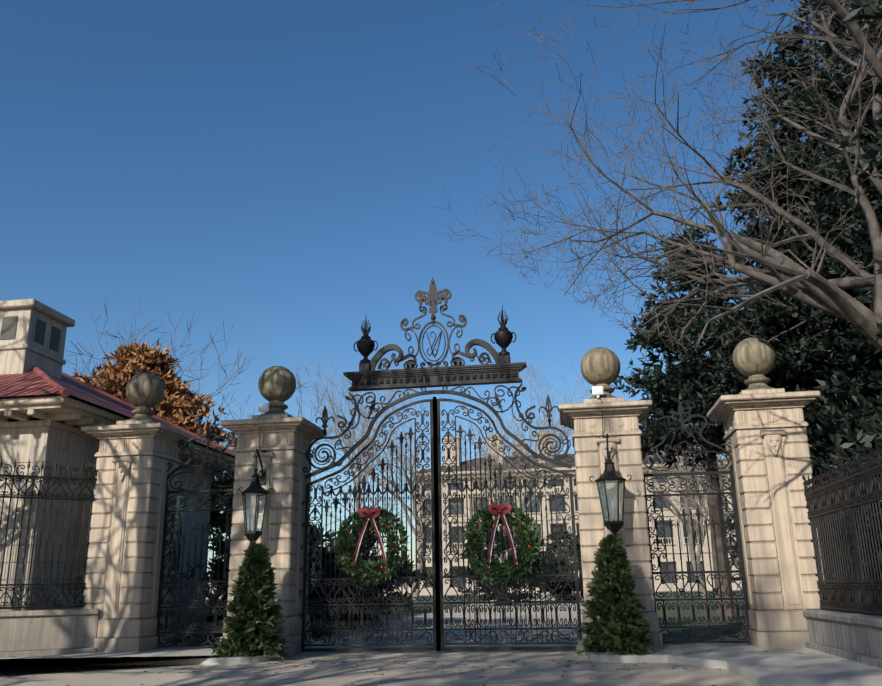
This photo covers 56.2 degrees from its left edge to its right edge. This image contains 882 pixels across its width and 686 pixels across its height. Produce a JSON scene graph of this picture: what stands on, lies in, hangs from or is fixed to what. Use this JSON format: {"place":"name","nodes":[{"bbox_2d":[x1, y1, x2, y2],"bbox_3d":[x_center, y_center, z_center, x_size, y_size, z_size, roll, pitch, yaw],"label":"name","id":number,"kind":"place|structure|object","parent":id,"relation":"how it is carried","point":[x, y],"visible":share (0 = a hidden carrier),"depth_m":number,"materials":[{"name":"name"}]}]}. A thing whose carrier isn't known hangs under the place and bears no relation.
{"place":"outdoors","nodes":[
{"label":"outdoors","id":0,"kind":"place"},
{"bbox_2d":[0,647,280,669],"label":"sidewalk","id":1,"kind":"structure","parent":0,"point":[177,655],"depth_m":15.72,"materials":[{"name":"grey concrete"}]},
{"bbox_2d":[171,594,497,644],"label":"lawn","id":2,"kind":"structure","parent":0,"point":[330,628],"depth_m":37.96,"materials":[{"name":"green plant"}]},
{"bbox_2d":[73,338,236,527],"bbox_3d":[-11.312,5.064,30.747,9.282,10.669,8.952,-12,-20,34],"label":"autumn tree","id":3,"kind":"object","parent":2,"relation":"on","point":[178,404],"visible":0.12,"depth_m":30.74,"materials":[{"name":"brown plant"}]},
{"bbox_2d":[63,301,336,486],"bbox_3d":[-14.126,5.903,40.423,17.864,14.640,14.625,-9,-18,25],"label":"bare tree","id":4,"kind":"object","parent":2,"relation":"on","point":[299,386],"visible":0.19,"depth_m":38.35,"materials":[{"name":"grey plant"}]},
{"bbox_2d":[187,371,213,418],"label":"bare tree","id":5,"kind":"object","parent":2,"relation":"on","point":[200,384],"depth_m":65.98,"materials":[{"name":"brown plant"}]},
{"bbox_2d":[197,471,234,630],"bbox_3d":[-6.648,6.875,28.411,3.704,5.870,3.754,-12,-19,33],"label":"evergreen","id":6,"kind":"object","parent":2,"relation":"on","point":[217,520],"visible":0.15,"depth_m":27.94,"materials":[{"name":"green plant"}]},
{"bbox_2d":[303,389,458,602],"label":"bare tree","id":7,"kind":"object","parent":2,"relation":"on","point":[423,536],"visible":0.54,"depth_m":65.16,"materials":[{"name":"brown plant"}]},
{"bbox_2d":[0,586,755,685],"bbox_3d":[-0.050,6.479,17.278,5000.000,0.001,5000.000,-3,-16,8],"label":"gravel drive","id":8,"kind":"structure","parent":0,"point":[417,669],"depth_m":14.11,"materials":[{"name":"grey gravel"}]},
{"bbox_2d":[0,609,98,657],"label":"plinth wall","id":9,"kind":"structure","parent":8,"relation":"on","point":[25,633],"depth_m":17.17,"materials":[{"name":"stone"}]},
{"bbox_2d":[0,458,98,608],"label":"iron fence","id":10,"kind":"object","parent":9,"relation":"on","point":[66,479],"depth_m":17.87,"materials":[{"name":"metal"}]},
{"bbox_2d":[0,426,210,637],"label":"gatehouse walls","id":11,"kind":"structure","parent":8,"relation":"on","point":[47,446],"depth_m":19.01,"materials":[{"name":"beige paint"}]},
{"bbox_2d":[0,395,234,474],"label":"roof eave","id":12,"kind":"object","parent":11,"relation":"attached to","point":[68,414],"depth_m":18.90,"materials":[{"name":"beige paint"}]},
{"bbox_2d":[0,370,234,457],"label":"roof","id":13,"kind":"structure","parent":11,"relation":"on","point":[31,382],"depth_m":20.59,"materials":[{"name":"red tile"}]},
{"bbox_2d":[0,298,74,398],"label":"gatehouse chimney","id":14,"kind":"object","parent":13,"relation":"on","point":[23,351],"visible":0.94,"depth_m":21.43,"materials":[{"name":"beige paint"}]},
{"bbox_2d":[0,316,60,351],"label":"gatehouse chimney recess","id":15,"kind":"object","parent":14,"relation":"attached to","point":[9,327],"visible":0.88,"depth_m":21.60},
{"bbox_2d":[32,366,235,456],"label":"gatehouse ridge tiles","id":16,"kind":"object","parent":13,"relation":"on","point":[58,386],"visible":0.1,"depth_m":25.58,"materials":[{"name":"tile"}]},
{"bbox_2d":[81,372,196,651],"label":"pier","id":17,"kind":"structure","parent":8,"relation":"on","point":[137,452],"depth_m":18.42,"materials":[{"name":"stone"}]},
{"bbox_2d":[209,541,289,658],"bbox_3d":[-3.705,5.096,16.459,1.518,2.292,1.462,-3,-16,8],"label":"conifer","id":18,"kind":"object","parent":8,"relation":"on","point":[249,607],"visible":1,"depth_m":16.13,"materials":[{"name":"green plant"}]},
{"bbox_2d":[220,366,326,654],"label":"pier","id":19,"kind":"structure","parent":8,"relation":"on","point":[282,437],"depth_m":18.22,"materials":[{"name":"stone"}]},
{"bbox_2d":[155,424,236,646],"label":"pedestrian gate","id":20,"kind":"structure","parent":19,"relation":"attached to","point":[170,553],"depth_m":18.61,"materials":[{"name":"metal"}]},
{"bbox_2d":[236,449,273,543],"bbox_3d":[-3.969,3.313,17.604,0.726,2.195,0.842,5,-17,-20],"label":"lantern","id":21,"kind":"object","parent":19,"relation":"attached to","point":[254,494],"visible":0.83,"depth_m":17.39,"materials":[{"name":"metal"}]},
{"bbox_2d":[258,403,268,449],"bbox_3d":[-4.066,1.925,18.487,0.240,1.261,0.540,-3,-16,8],"label":"security camera","id":22,"kind":"object","parent":19,"relation":"attached to","point":[263,408],"visible":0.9,"depth_m":18.81,"materials":[{"name":"white plastic"}]},
{"bbox_2d":[177,524,400,638],"bbox_3d":[-4.585,6.960,24.033,5.560,3.974,5.192,14,-22,-41],"label":"drive hedge","id":23,"kind":"object","parent":8,"relation":"on","point":[313,595],"visible":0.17,"depth_m":23.95,"materials":[{"name":"green plant"}]},
{"bbox_2d":[282,641,295,657],"bbox_3d":[-3.197,6.344,16.979,0.420,0.441,0.414,-3,-16,8],"label":"guard stone","id":24,"kind":"object","parent":8,"relation":"on","point":[292,651],"visible":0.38,"depth_m":16.88,"materials":[{"name":"grey stone"}]},
{"bbox_2d":[298,355,430,561],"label":"bare tree","id":25,"kind":"object","parent":8,"relation":"on","point":[360,476],"visible":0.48,"depth_m":76.37,"materials":[{"name":"brown plant"}]},
{"bbox_2d":[310,527,431,626],"bbox_3d":[-3.171,8.560,29.945,5.464,3.954,5.502,-9,-18,24],"label":"drive hedge","id":26,"kind":"object","parent":8,"relation":"on","point":[375,559],"visible":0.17,"depth_m":29.38,"materials":[{"name":"green plant"}]},
{"bbox_2d":[8,650,802,685],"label":"leaf litter","id":27,"kind":"object","parent":8,"relation":"on","point":[382,668],"visible":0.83,"depth_m":14.48,"materials":[{"name":"brown plant"}]},
{"bbox_2d":[299,397,584,651],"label":"gate leaves","id":28,"kind":"object","parent":8,"relation":"on","point":[438,629],"visible":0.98,"depth_m":17.85,"materials":[{"name":"metal"}]},
{"bbox_2d":[332,505,409,586],"bbox_3d":[-1.529,4.381,17.913,1.808,1.760,0.478,-3,-16,8],"label":"wreath","id":29,"kind":"object","parent":28,"relation":"attached to","point":[371,515],"visible":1,"depth_m":17.86,"materials":[{"name":"green plant"}]},
{"bbox_2d":[460,501,541,583],"bbox_3d":[1.280,4.212,17.502,1.770,1.765,0.443,-3,-16,8],"label":"wreath","id":30,"kind":"object","parent":28,"relation":"attached to","point":[490,568],"visible":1,"depth_m":17.45,"materials":[{"name":"green plant"}]},
{"bbox_2d":[443,528,569,605],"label":"drive hedge","id":31,"kind":"object","parent":8,"relation":"on","point":[562,562],"visible":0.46,"depth_m":53.32,"materials":[{"name":"green plant"}]},
{"bbox_2d":[441,354,592,583],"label":"bare tree","id":32,"kind":"object","parent":8,"relation":"on","point":[496,463],"visible":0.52,"depth_m":79.23,"materials":[{"name":"brown plant"}]},
{"bbox_2d":[512,528,583,602],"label":"drive hedge","id":33,"kind":"object","parent":8,"relation":"on","point":[567,590],"visible":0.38,"depth_m":58.51,"materials":[{"name":"green plant"}]},
{"bbox_2d":[576,638,586,655],"bbox_3d":[2.851,5.982,16.115,0.420,0.441,0.414,-3,-16,8],"label":"guard stone","id":34,"kind":"object","parent":8,"relation":"on","point":[580,645],"visible":0.17,"depth_m":15.99,"materials":[{"name":"grey stone"}]},
{"bbox_2d":[559,347,662,647],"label":"pier","id":35,"kind":"structure","parent":8,"relation":"on","point":[622,418],"depth_m":17.14,"materials":[{"name":"stone"}]},
{"bbox_2d":[303,277,573,478],"bbox_3d":[-0.155,0.668,18.977,6.101,4.660,0.426,-3,-16,8],"label":"gate overthrow","id":36,"kind":"object","parent":35,"relation":"attached to","point":[367,376],"visible":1,"depth_m":18.88,"materials":[{"name":"metal"}]},
{"bbox_2d":[592,386,603,441],"bbox_3d":[3.346,1.480,17.428,0.240,1.261,0.540,-3,-16,8],"label":"security camera","id":37,"kind":"object","parent":35,"relation":"attached to","point":[597,391],"visible":0.94,"depth_m":17.75,"materials":[{"name":"white plastic"}]},
{"bbox_2d":[589,434,631,535],"bbox_3d":[3.406,2.871,16.550,0.726,2.195,0.842,-14,-20,36],"label":"lantern","id":38,"kind":"object","parent":35,"relation":"attached to","point":[610,481],"visible":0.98,"depth_m":16.34,"materials":[{"name":"metal"}]},
{"bbox_2d":[641,402,750,643],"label":"pedestrian gate","id":39,"kind":"structure","parent":35,"relation":"attached to","point":[730,540],"depth_m":17.05,"materials":[{"name":"metal"}]},
{"bbox_2d":[573,532,654,654],"bbox_3d":[3.177,4.688,15.408,1.551,2.326,1.578,-3,-16,8],"label":"conifer","id":40,"kind":"object","parent":8,"relation":"on","point":[611,584],"visible":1,"depth_m":15.17,"materials":[{"name":"green plant"}]},
{"bbox_2d":[438,0,881,379],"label":"bare tree","id":41,"kind":"object","parent":8,"relation":"on","point":[830,296],"visible":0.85,"depth_m":19.05,"materials":[{"name":"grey plant"}]},
{"bbox_2d":[641,423,739,569],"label":"bare tree","id":42,"kind":"object","parent":8,"relation":"on","point":[692,504],"visible":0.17,"depth_m":83.19,"materials":[{"name":"brown plant"}]},
{"bbox_2d":[707,337,830,647],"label":"pier","id":43,"kind":"structure","parent":8,"relation":"on","point":[765,425],"depth_m":16.45,"materials":[{"name":"stone"}]},
{"bbox_2d":[727,384,881,609],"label":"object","id":44,"kind":"object","parent":8,"relation":"on","point":[850,417],"visible":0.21,"depth_m":19.55,"materials":[{"name":"green plant"}]},
{"bbox_2d":[803,609,881,668],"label":"plinth wall","id":45,"kind":"structure","parent":8,"relation":"on","point":[854,636],"depth_m":13.35,"materials":[{"name":"grey stone"}]},
{"bbox_2d":[801,435,881,614],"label":"fence","id":46,"kind":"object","parent":45,"relation":"on","point":[843,487],"depth_m":13.91,"materials":[{"name":"metal"}]},
{"bbox_2d":[826,0,881,497],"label":"evergreen","id":47,"kind":"object","parent":8,"relation":"on","point":[870,157],"visible":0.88,"depth_m":14.77,"materials":[{"name":"green plant"}]},
{"bbox_2d":[829,415,881,609],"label":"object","id":48,"kind":"object","parent":8,"relation":"on","point":[854,439],"visible":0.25,"depth_m":15.61,"materials":[{"name":"green plant"}]},
{"bbox_2d":[0,0,881,588],"label":"sky","id":49,"kind":"structure","parent":0,"point":[277,172],"materials":[{"name":"blue"}]},
{"bbox_2d":[379,582,741,595],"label":"mansion forecourt wall","id":50,"kind":"structure","parent":0,"point":[662,587],"depth_m":113.89,"materials":[{"name":"stone"}]},
{"bbox_2d":[415,469,740,587],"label":"mansion walls","id":51,"kind":"structure","parent":0,"point":[654,560],"depth_m":131.99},
{"bbox_2d":[408,451,725,473],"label":"roof","id":52,"kind":"structure","parent":51,"relation":"on","point":[563,459],"depth_m":139.09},
{"bbox_2d":[442,432,680,466],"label":"chimneys","id":53,"kind":"object","parent":52,"relation":"on","point":[458,452],"visible":0.15,"depth_m":141.41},
{"bbox_2d":[416,461,729,558],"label":"building trim","id":54,"kind":"structure","parent":51,"relation":"attached to","point":[572,470],"depth_m":133.03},
{"bbox_2d":[425,476,731,587],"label":"windows","id":55,"kind":"structure","parent":51,"relation":"in","point":[668,537],"depth_m":133.31,"materials":[{"name":"black glass"}]},
{"bbox_2d":[655,590,744,640],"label":"lawn","id":56,"kind":"structure","parent":0,"point":[686,613],"depth_m":29.32,"materials":[{"name":"green plant"}]},
{"bbox_2d":[567,349,732,597],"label":"bare tree","id":57,"kind":"object","parent":56,"relation":"on","point":[701,499],"visible":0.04,"depth_m":65.38,"materials":[{"name":"brown plant"}]},
{"bbox_2d":[611,220,781,620],"bbox_3d":[9.850,2.519,30.429,7.334,14.644,7.142,-3,-16,8],"label":"evergreen","id":58,"kind":"object","parent":56,"relation":"on","point":[660,387],"visible":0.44,"depth_m":30.07,"materials":[{"name":"green plant"}]},
{"bbox_2d":[724,512,736,554],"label":"evergreen","id":59,"kind":"object","parent":56,"relation":"on","point":[731,524],"depth_m":40.81,"materials":[{"name":"green plant"}]},
{"bbox_2d":[730,561,741,589],"bbox_3d":[12.401,7.630,27.623,5.367,4.063,5.179,-3,-16,8],"label":"drive hedge","id":60,"kind":"object","parent":56,"relation":"on","point":[735,578],"depth_m":27.84,"materials":[{"name":"green plant"}]},
{"bbox_2d":[659,22,881,519],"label":"evergreen","id":61,"kind":"object","parent":56,"relation":"on","point":[790,371],"visible":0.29,"depth_m":26.59,"materials":[{"name":"green plant"}]},
{"bbox_2d":[739,0,881,409],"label":"evergreen","id":62,"kind":"object","parent":56,"relation":"on","point":[842,85],"visible":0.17,"depth_m":25.56,"materials":[{"name":"green plant"}]},
{"bbox_2d":[790,62,881,509],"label":"evergreen","id":63,"kind":"object","parent":56,"relation":"on","point":[868,352],"visible":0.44,"depth_m":21.27,"materials":[{"name":"green plant"}]},
{"bbox_2d":[820,517,877,609],"bbox_3d":[11.512,6.262,22.511,5.571,3.923,5.149,-15,-21,40],"label":"drive hedge","id":64,"kind":"object","parent":56,"relation":"on","point":[832,533],"depth_m":22.52,"materials":[{"name":"green plant"}]},
{"bbox_2d":[587,643,881,685],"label":"sidewalk","id":65,"kind":"structure","parent":0,"point":[756,666],"depth_m":13.12,"materials":[{"name":"grey concrete"}]}
]}

